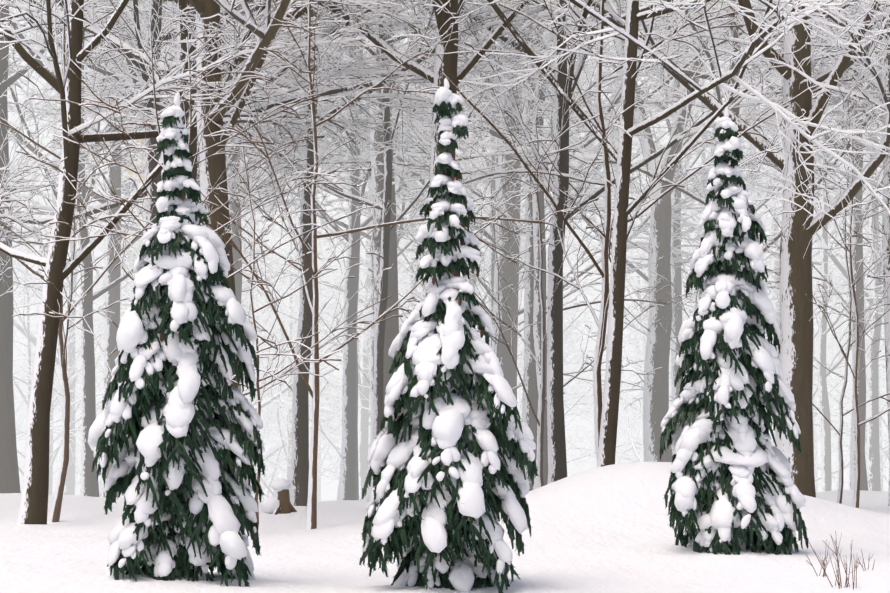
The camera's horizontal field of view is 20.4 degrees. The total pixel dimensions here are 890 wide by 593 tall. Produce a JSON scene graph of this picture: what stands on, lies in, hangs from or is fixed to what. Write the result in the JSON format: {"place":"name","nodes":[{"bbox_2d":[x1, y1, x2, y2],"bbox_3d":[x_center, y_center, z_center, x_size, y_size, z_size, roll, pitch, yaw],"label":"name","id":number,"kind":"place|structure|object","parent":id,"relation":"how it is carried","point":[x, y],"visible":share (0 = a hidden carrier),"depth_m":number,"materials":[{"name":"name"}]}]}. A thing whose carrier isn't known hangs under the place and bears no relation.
{"place":"outdoors","nodes":[
{"label":"outdoors","id":0,"kind":"place"},
{"bbox_2d":[0,0,889,592],"bbox_3d":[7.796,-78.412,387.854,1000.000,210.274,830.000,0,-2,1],"label":"snow ground","id":1,"kind":"structure","parent":0,"point":[600,530],"depth_m":29.55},
{"bbox_2d":[13,366,61,487],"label":"tree","id":2,"kind":"object","parent":1,"relation":"on","point":[19,408],"visible":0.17,"depth_m":118.51,"materials":[{"name":"grey plant"}]},
{"bbox_2d":[13,275,62,443],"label":"tree","id":3,"kind":"object","parent":1,"relation":"on","point":[17,398],"visible":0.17,"depth_m":138.64,"materials":[{"name":"grey plant"}]},
{"bbox_2d":[0,0,138,492],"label":"tree","id":4,"kind":"object","parent":1,"relation":"on","point":[9,477],"visible":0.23,"depth_m":46.72,"materials":[{"name":"grey plant"}]},
{"bbox_2d":[12,238,127,495],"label":"tree","id":5,"kind":"object","parent":1,"relation":"on","point":[29,352],"visible":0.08,"depth_m":100.15,"materials":[{"name":"grey plant"}]},
{"bbox_2d":[8,91,144,494],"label":"tree","id":6,"kind":"object","parent":1,"relation":"on","point":[52,457],"visible":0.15,"depth_m":108.24,"materials":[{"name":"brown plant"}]},
{"bbox_2d":[10,24,144,494],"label":"tree","id":7,"kind":"object","parent":1,"relation":"on","point":[69,487],"visible":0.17,"depth_m":98.99,"materials":[{"name":"grey plant"}]},
{"bbox_2d":[20,175,134,479],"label":"tree","id":8,"kind":"object","parent":1,"relation":"on","point":[95,351],"visible":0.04,"depth_m":142.06,"materials":[{"name":"grey plant"}]},
{"bbox_2d":[0,0,237,521],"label":"tree","id":9,"kind":"object","parent":1,"relation":"on","point":[55,512],"visible":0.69,"depth_m":37.65,"materials":[{"name":"brown plant"}]},
{"bbox_2d":[9,0,251,234],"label":"tree","id":10,"kind":"object","parent":1,"relation":"on","point":[129,112],"visible":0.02,"depth_m":50.01,"materials":[{"name":"grey plant"}]},
{"bbox_2d":[23,241,260,495],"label":"tree","id":11,"kind":"object","parent":1,"relation":"on","point":[79,407],"visible":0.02,"depth_m":115.01,"materials":[{"name":"grey plant"}]},
{"bbox_2d":[7,12,320,328],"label":"tree","id":12,"kind":"object","parent":1,"relation":"on","point":[28,278],"visible":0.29,"depth_m":69.78,"materials":[{"name":"grey plant"}]},
{"bbox_2d":[8,0,340,496],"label":"tree","id":13,"kind":"object","parent":1,"relation":"on","point":[111,328],"visible":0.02,"depth_m":53.93,"materials":[{"name":"grey plant"}]},
{"bbox_2d":[88,89,264,586],"bbox_3d":[-2.601,0.545,23.792,1.714,5.044,1.648,0,-2,1],"label":"spruce","id":14,"kind":"object","parent":1,"relation":"on","point":[180,411],"visible":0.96,"depth_m":23.43,"materials":[{"name":"green wood"}]},
{"bbox_2d":[0,0,359,225],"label":"tree","id":15,"kind":"object","parent":1,"relation":"on","point":[108,73],"visible":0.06,"depth_m":46.97,"materials":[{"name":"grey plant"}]},
{"bbox_2d":[7,1,366,391],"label":"tree","id":16,"kind":"object","parent":1,"relation":"on","point":[238,266],"visible":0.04,"depth_m":53.07,"materials":[{"name":"grey plant"}]},
{"bbox_2d":[120,29,255,317],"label":"tree","id":17,"kind":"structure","parent":1,"relation":"on","point":[130,172],"depth_m":224.95,"materials":[{"name":"plant"}]},
{"bbox_2d":[93,168,293,416],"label":"tree","id":18,"kind":"object","parent":1,"relation":"on","point":[128,307],"visible":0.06,"depth_m":129.98,"materials":[{"name":"grey plant"}]},
{"bbox_2d":[12,0,378,390],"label":"tree","id":19,"kind":"object","parent":1,"relation":"on","point":[87,105],"visible":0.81,"depth_m":31.39,"materials":[{"name":"brown plant"}]},
{"bbox_2d":[102,176,300,418],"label":"tree","id":20,"kind":"object","parent":1,"relation":"on","point":[258,234],"visible":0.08,"depth_m":111.48,"materials":[{"name":"grey plant"}]},
{"bbox_2d":[60,276,342,469],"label":"tree","id":21,"kind":"object","parent":1,"relation":"on","point":[270,457],"depth_m":121.75,"materials":[{"name":"grey plant"}]},
{"bbox_2d":[7,0,413,496],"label":"bare tree","id":22,"kind":"object","parent":1,"relation":"on","point":[89,485],"visible":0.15,"depth_m":49.73,"materials":[{"name":"brown plant"}]},
{"bbox_2d":[18,0,402,401],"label":"tree","id":23,"kind":"object","parent":1,"relation":"on","point":[214,94],"visible":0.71,"depth_m":32.68,"materials":[{"name":"plant"}]},
{"bbox_2d":[63,159,360,426],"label":"tree","id":24,"kind":"object","parent":1,"relation":"on","point":[265,314],"visible":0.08,"depth_m":103.79,"materials":[{"name":"grey plant"}]},
{"bbox_2d":[0,0,433,199],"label":"bare tree","id":25,"kind":"object","parent":1,"relation":"on","point":[94,31],"visible":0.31,"depth_m":38.55,"materials":[{"name":"brown plant"}]},
{"bbox_2d":[35,39,426,436],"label":"tree","id":26,"kind":"object","parent":1,"relation":"on","point":[271,398],"visible":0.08,"depth_m":94.53,"materials":[{"name":"grey plant"}]},
{"bbox_2d":[94,153,370,496],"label":"tree","id":27,"kind":"object","parent":1,"relation":"on","point":[267,456],"visible":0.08,"depth_m":105.64,"materials":[{"name":"grey plant"}]},
{"bbox_2d":[89,59,391,527],"bbox_3d":[-2.439,0.246,31.345,3.361,6.458,3.914,-2,-3,37],"label":"sapling","id":28,"kind":"object","parent":1,"relation":"on","point":[253,311],"visible":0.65,"depth_m":31.81,"materials":[{"name":"brown plant"}]},
{"bbox_2d":[45,0,455,388],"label":"bare tree","id":29,"kind":"object","parent":1,"relation":"on","point":[213,168],"visible":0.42,"depth_m":37.48,"materials":[{"name":"brown plant"}]},
{"bbox_2d":[242,219,292,454],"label":"tree","id":30,"kind":"object","parent":1,"relation":"on","point":[268,441],"depth_m":118.78,"materials":[{"name":"grey plant"}]},
{"bbox_2d":[0,0,550,293],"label":"bare tree","id":31,"kind":"object","parent":1,"relation":"on","point":[371,19],"visible":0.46,"depth_m":39.59,"materials":[{"name":"brown plant"}]},
{"bbox_2d":[260,478,296,514],"bbox_3d":[-2.292,2.865,34.226,0.504,0.702,0.500,-1,-2,16],"label":"stump","id":32,"kind":"object","parent":1,"relation":"on","point":[278,503],"visible":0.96,"depth_m":34.17,"materials":[{"name":"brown wood"}]},
{"bbox_2d":[241,244,323,501],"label":"tree","id":33,"kind":"object","parent":1,"relation":"on","point":[273,474],"visible":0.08,"depth_m":103.19,"materials":[{"name":"grey plant"}]},
{"bbox_2d":[0,0,568,524],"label":"bare tree","id":34,"kind":"object","parent":1,"relation":"on","point":[36,478],"visible":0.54,"depth_m":35.84,"materials":[{"name":"brown plant"}]},
{"bbox_2d":[246,224,336,502],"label":"tree","id":35,"kind":"object","parent":1,"relation":"on","point":[276,362],"visible":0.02,"depth_m":135.47,"materials":[{"name":"grey plant"}]},
{"bbox_2d":[244,194,359,495],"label":"tree","id":36,"kind":"object","parent":1,"relation":"on","point":[289,447],"visible":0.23,"depth_m":100.67,"materials":[{"name":"grey plant"}]},
{"bbox_2d":[40,0,571,505],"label":"bare tree","id":37,"kind":"object","parent":1,"relation":"on","point":[300,444],"visible":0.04,"depth_m":39.67,"materials":[{"name":"brown plant"}]},
{"bbox_2d":[242,191,369,500],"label":"tree","id":38,"kind":"object","parent":1,"relation":"on","point":[319,483],"visible":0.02,"depth_m":134.89,"materials":[{"name":"grey plant"}]},
{"bbox_2d":[243,181,370,471],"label":"tree","id":39,"kind":"object","parent":1,"relation":"on","point":[293,358],"depth_m":129.91,"materials":[{"name":"grey plant"}]},
{"bbox_2d":[57,0,570,499],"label":"bare tree","id":40,"kind":"object","parent":1,"relation":"on","point":[367,220],"visible":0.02,"depth_m":54.79,"materials":[{"name":"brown plant"}]},
{"bbox_2d":[257,181,404,477],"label":"tree","id":41,"kind":"object","parent":1,"relation":"on","point":[333,444],"visible":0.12,"depth_m":97.62,"materials":[{"name":"grey plant"}]},
{"bbox_2d":[310,295,399,492],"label":"tree","id":42,"kind":"object","parent":1,"relation":"on","point":[332,459],"visible":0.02,"depth_m":129.44,"materials":[{"name":"grey plant"}]},
{"bbox_2d":[159,0,580,529],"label":"tree","id":43,"kind":"object","parent":1,"relation":"on","point":[311,517],"visible":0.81,"depth_m":32.67,"materials":[{"name":"brown plant"}]},
{"bbox_2d":[232,0,521,406],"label":"tree","id":44,"kind":"object","parent":1,"relation":"on","point":[506,362],"depth_m":50.92,"materials":[{"name":"grey plant"}]},
{"bbox_2d":[87,0,671,489],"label":"bare tree","id":45,"kind":"object","parent":1,"relation":"on","point":[379,338],"visible":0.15,"depth_m":41.81,"materials":[{"name":"brown plant"}]},
{"bbox_2d":[364,7,399,502],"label":"tree","id":46,"kind":"object","parent":1,"relation":"on","point":[392,329],"visible":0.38,"depth_m":46.59,"materials":[{"name":"grey plant"}]},
{"bbox_2d":[243,14,545,417],"bbox_3d":[-1.537,-3.342,59.596,8.555,18.123,11.815,0,-2,4],"label":"tree","id":47,"kind":"object","parent":1,"relation":"on","point":[406,246],"visible":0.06,"depth_m":58.27,"materials":[{"name":"grey plant"}]},
{"bbox_2d":[269,269,523,479],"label":"tree","id":48,"kind":"object","parent":1,"relation":"on","point":[319,429],"visible":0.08,"depth_m":96.74,"materials":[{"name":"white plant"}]},
{"bbox_2d":[249,214,567,439],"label":"tree","id":49,"kind":"object","parent":1,"relation":"on","point":[321,410],"visible":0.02,"depth_m":102.44,"materials":[{"name":"grey plant"}]},
{"bbox_2d":[240,22,580,499],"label":"tree","id":50,"kind":"object","parent":1,"relation":"on","point":[363,419],"visible":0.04,"depth_m":90.17,"materials":[{"name":"grey plant"}]},
{"bbox_2d":[242,1,593,375],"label":"tree","id":51,"kind":"object","parent":1,"relation":"on","point":[292,273],"visible":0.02,"depth_m":80.67,"materials":[{"name":"grey plant"}]},
{"bbox_2d":[275,113,583,409],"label":"tree","id":52,"kind":"object","parent":1,"relation":"on","point":[362,324],"visible":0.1,"depth_m":74.97,"materials":[{"name":"grey plant"}]},
{"bbox_2d":[225,5,644,499],"bbox_3d":[-1.435,-4.429,51.710,8.666,18.358,11.968,1,-3,-34],"label":"tree","id":53,"kind":"object","parent":1,"relation":"on","point":[347,486],"visible":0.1,"depth_m":52.20,"materials":[{"name":"grey plant"}]},
{"bbox_2d":[359,77,537,592],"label":"spruce","id":54,"kind":"object","parent":1,"relation":"on","point":[451,454],"visible":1,"depth_m":23.02,"materials":[{"name":"green wood"}]},
{"bbox_2d":[334,21,596,305],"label":"tree","id":55,"kind":"object","parent":1,"relation":"on","point":[407,281],"visible":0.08,"depth_m":72.35,"materials":[{"name":"grey plant"}]},
{"bbox_2d":[173,0,758,276],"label":"bare tree","id":56,"kind":"object","parent":1,"relation":"on","point":[449,60],"visible":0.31,"depth_m":36.65,"materials":[{"name":"brown plant"}]},
{"bbox_2d":[336,176,600,378],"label":"tree","id":57,"kind":"object","parent":1,"relation":"on","point":[522,260],"visible":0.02,"depth_m":117.48,"materials":[{"name":"grey plant"}]},
{"bbox_2d":[297,95,641,457],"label":"tree","id":58,"kind":"object","parent":1,"relation":"on","point":[582,343],"visible":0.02,"depth_m":125.62,"materials":[{"name":"grey plant"}]},
{"bbox_2d":[329,153,623,457],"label":"tree","id":59,"kind":"object","parent":1,"relation":"on","point":[578,397],"visible":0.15,"depth_m":87.89,"materials":[{"name":"grey plant"}]},
{"bbox_2d":[330,77,628,402],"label":"tree","id":60,"kind":"object","parent":1,"relation":"on","point":[565,328],"visible":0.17,"depth_m":73.25,"materials":[{"name":"grey plant"}]},
{"bbox_2d":[115,0,879,489],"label":"bare tree","id":61,"kind":"object","parent":1,"relation":"on","point":[537,304],"visible":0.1,"depth_m":46.60,"materials":[{"name":"brown plant"}]},
{"bbox_2d":[283,0,715,345],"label":"tree","id":62,"kind":"object","parent":1,"relation":"on","point":[491,258],"visible":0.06,"depth_m":60.14,"materials":[{"name":"grey plant"}]},
{"bbox_2d":[285,0,726,490],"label":"tree","id":63,"kind":"object","parent":1,"relation":"on","point":[531,387],"visible":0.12,"depth_m":48.68,"materials":[{"name":"brown plant"}]},
{"bbox_2d":[265,1,752,270],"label":"tree","id":64,"kind":"object","parent":1,"relation":"on","point":[638,152],"visible":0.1,"depth_m":54.33,"materials":[{"name":"grey plant"}]},
{"bbox_2d":[398,186,640,426],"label":"tree","id":65,"kind":"object","parent":1,"relation":"on","point":[591,392],"visible":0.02,"depth_m":116.84,"materials":[{"name":"grey plant"}]},
{"bbox_2d":[395,88,661,393],"bbox_3d":[1.544,0.245,49.522,5.215,8.606,4.478,-1,-3,31],"label":"sapling","id":66,"kind":"object","parent":1,"relation":"on","point":[565,296],"visible":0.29,"depth_m":49.44,"materials":[{"name":"brown plant"}]},
{"bbox_2d":[486,282,589,465],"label":"tree","id":67,"kind":"object","parent":1,"relation":"on","point":[564,412],"visible":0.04,"depth_m":142.04,"materials":[{"name":"grey plant"}]},
{"bbox_2d":[412,64,692,487],"bbox_3d":[1.371,0.057,40.133,4.025,7.778,4.798,-1,-2,25],"label":"sapling","id":68,"kind":"object","parent":1,"relation":"on","point":[540,421],"visible":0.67,"depth_m":39.80,"materials":[{"name":"brown plant"}]},
{"bbox_2d":[476,202,633,437],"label":"tree","id":69,"kind":"object","parent":1,"relation":"on","point":[569,413],"visible":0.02,"depth_m":128.40,"materials":[{"name":"grey plant"}]},
{"bbox_2d":[228,0,887,328],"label":"bare tree","id":70,"kind":"object","parent":1,"relation":"on","point":[505,149],"visible":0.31,"depth_m":45.07,"materials":[{"name":"white plant"}]},
{"bbox_2d":[478,210,641,473],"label":"tree","id":71,"kind":"object","parent":1,"relation":"on","point":[578,456],"visible":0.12,"depth_m":120.67,"materials":[{"name":"grey plant"}]},
{"bbox_2d":[300,0,877,346],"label":"bare tree","id":72,"kind":"object","parent":1,"relation":"on","point":[642,228],"visible":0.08,"depth_m":50.54,"materials":[{"name":"white plant"}]},
{"bbox_2d":[296,0,889,483],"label":"bare tree","id":73,"kind":"object","parent":1,"relation":"on","point":[556,450],"visible":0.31,"depth_m":38.76,"materials":[{"name":"brown plant"}]},
{"bbox_2d":[526,0,715,461],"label":"bare tree","id":74,"kind":"object","parent":1,"relation":"on","point":[656,396],"visible":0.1,"depth_m":49.46,"materials":[{"name":"brown plant"}]},
{"bbox_2d":[408,0,855,457],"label":"tree","id":75,"kind":"object","parent":1,"relation":"on","point":[601,323],"visible":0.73,"depth_m":36.37,"materials":[{"name":"brown plant"}]},
{"bbox_2d":[388,0,889,467],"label":"bare tree","id":76,"kind":"object","parent":1,"relation":"on","point":[631,62],"visible":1,"depth_m":32.45,"materials":[{"name":"brown plant"}]},
{"bbox_2d":[518,66,782,463],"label":"tree","id":77,"kind":"object","parent":1,"relation":"on","point":[633,447],"visible":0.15,"depth_m":98.85,"materials":[{"name":"grey plant"}]},
{"bbox_2d":[413,0,889,497],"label":"bare tree","id":78,"kind":"object","parent":1,"relation":"on","point":[795,358],"visible":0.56,"depth_m":36.54,"materials":[{"name":"brown plant"}]},
{"bbox_2d":[574,152,781,408],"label":"tree","id":79,"kind":"object","parent":1,"relation":"on","point":[679,303],"visible":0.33,"depth_m":50.42,"materials":[{"name":"brown plant"}]},
{"bbox_2d":[477,4,882,454],"bbox_3d":[5.192,-4.729,58.187,12.208,20.231,8.863,0,-2,-8],"label":"tree","id":80,"kind":"object","parent":1,"relation":"on","point":[676,279],"visible":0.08,"depth_m":57.63,"materials":[{"name":"grey plant"}]},
{"bbox_2d":[566,310,820,469],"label":"tree","id":81,"kind":"object","parent":1,"relation":"on","point":[595,461],"depth_m":119.96,"materials":[{"name":"grey plant"}]},
{"bbox_2d":[523,0,877,430],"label":"tree","id":82,"kind":"object","parent":1,"relation":"on","point":[670,387],"visible":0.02,"depth_m":88.53,"materials":[{"name":"grey plant"}]},
{"bbox_2d":[572,64,851,403],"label":"tree","id":83,"kind":"object","parent":1,"relation":"on","point":[647,283],"visible":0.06,"depth_m":86.12,"materials":[{"name":"grey plant"}]},
{"bbox_2d":[566,1,881,312],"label":"tree","id":84,"kind":"object","parent":1,"relation":"on","point":[691,250],"visible":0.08,"depth_m":83.73,"materials":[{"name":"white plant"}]},
{"bbox_2d":[563,57,885,462],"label":"tree","id":85,"kind":"object","parent":1,"relation":"on","point":[626,402],"visible":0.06,"depth_m":106.89,"materials":[{"name":"grey plant"}]},
{"bbox_2d":[576,19,882,446],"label":"tree","id":86,"kind":"object","parent":1,"relation":"on","point":[777,264],"visible":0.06,"depth_m":86.95,"materials":[{"name":"grey plant"}]},
{"bbox_2d":[577,0,882,490],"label":"bare tree","id":87,"kind":"object","parent":1,"relation":"on","point":[859,290],"visible":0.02,"depth_m":51.44,"materials":[{"name":"brown plant"}]},
{"bbox_2d":[658,105,808,554],"bbox_3d":[3.095,0.649,26.649,1.571,5.404,1.609,0,-2,1],"label":"spruce","id":88,"kind":"object","parent":1,"relation":"on","point":[733,488],"visible":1,"depth_m":26.30,"materials":[{"name":"green wood"}]},
{"bbox_2d":[592,17,883,491],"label":"tree","id":89,"kind":"object","parent":1,"relation":"on","point":[826,482],"visible":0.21,"depth_m":71.41,"materials":[{"name":"grey plant"}]},
{"bbox_2d":[622,67,883,409],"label":"tree","id":90,"kind":"object","parent":1,"relation":"on","point":[816,334],"visible":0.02,"depth_m":92.15,"materials":[{"name":"grey plant"}]},
{"bbox_2d":[639,0,889,505],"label":"bare tree","id":91,"kind":"object","parent":1,"relation":"on","point":[885,61],"visible":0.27,"depth_m":39.74,"materials":[{"name":"white plant"}]},
{"bbox_2d":[707,0,882,490],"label":"tree","id":92,"kind":"object","parent":1,"relation":"on","point":[872,437],"visible":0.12,"depth_m":70.14,"materials":[{"name":"grey plant"}]},
{"bbox_2d":[755,0,879,150],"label":"tree","id":93,"kind":"object","parent":1,"relation":"on","point":[875,141],"visible":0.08,"depth_m":56.88,"materials":[{"name":"grey plant"}]},
{"bbox_2d":[750,93,889,503],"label":"sapling","id":94,"kind":"object","parent":1,"relation":"on","point":[840,488],"visible":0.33,"depth_m":37.45,"materials":[{"name":"brown plant"}]},
{"bbox_2d":[756,59,886,490],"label":"tree","id":95,"kind":"object","parent":1,"relation":"on","point":[880,426],"visible":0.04,"depth_m":116.31,"materials":[{"name":"grey plant"}]},
{"bbox_2d":[757,100,889,507],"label":"sapling","id":96,"kind":"object","parent":1,"relation":"on","point":[857,455],"visible":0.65,"depth_m":36.88,"materials":[{"name":"brown plant"}]},
{"bbox_2d":[765,205,888,453],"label":"tree","id":97,"kind":"object","parent":1,"relation":"on","point":[838,413],"depth_m":108.09,"materials":[{"name":"grey plant"}]},
{"bbox_2d":[765,195,889,481],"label":"tree","id":98,"kind":"object","parent":1,"relation":"on","point":[816,412],"visible":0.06,"depth_m":104.63,"materials":[{"name":"grey plant"}]},
{"bbox_2d":[769,224,887,489],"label":"tree","id":99,"kind":"object","parent":1,"relation":"on","point":[836,476],"depth_m":134.18,"materials":[{"name":"grey plant"}]},
{"bbox_2d":[771,219,889,490],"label":"tree","id":100,"kind":"object","parent":1,"relation":"on","point":[835,462],"visible":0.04,"depth_m":120.45,"materials":[{"name":"grey plant"}]},
{"bbox_2d":[772,320,888,492],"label":"tree","id":101,"kind":"object","parent":1,"relation":"on","point":[816,486],"visible":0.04,"depth_m":128.91,"materials":[{"name":"grey plant"}]},
{"bbox_2d":[808,531,860,589],"bbox_3d":[3.721,2.484,23.160,0.376,0.593,0.561,2,-3,-37],"label":"bare shrub","id":102,"kind":"object","parent":1,"relation":"on","point":[837,570],"visible":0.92,"depth_m":23.16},
{"bbox_2d":[812,134,882,249],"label":"tree","id":103,"kind":"object","parent":1,"relation":"on","point":[863,232],"visible":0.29,"depth_m":49.91,"materials":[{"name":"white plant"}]},
{"bbox_2d":[814,116,882,309],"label":"tree","id":104,"kind":"object","parent":1,"relation":"on","point":[841,165],"visible":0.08,"depth_m":70.39,"materials":[{"name":"grey plant"}]},
{"bbox_2d":[814,194,882,297],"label":"tree","id":105,"kind":"object","parent":1,"relation":"on","point":[840,293],"visible":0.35,"depth_m":52.11,"materials":[{"name":"brown plant"}]},
{"bbox_2d":[813,168,888,482],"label":"tree","id":106,"kind":"object","parent":1,"relation":"on","point":[850,415],"visible":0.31,"depth_m":106.70,"materials":[{"name":"grey plant"}]},
{"bbox_2d":[829,70,884,348],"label":"tree","id":107,"kind":"object","parent":1,"relation":"on","point":[867,250],"visible":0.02,"depth_m":85.72,"materials":[{"name":"grey plant"}]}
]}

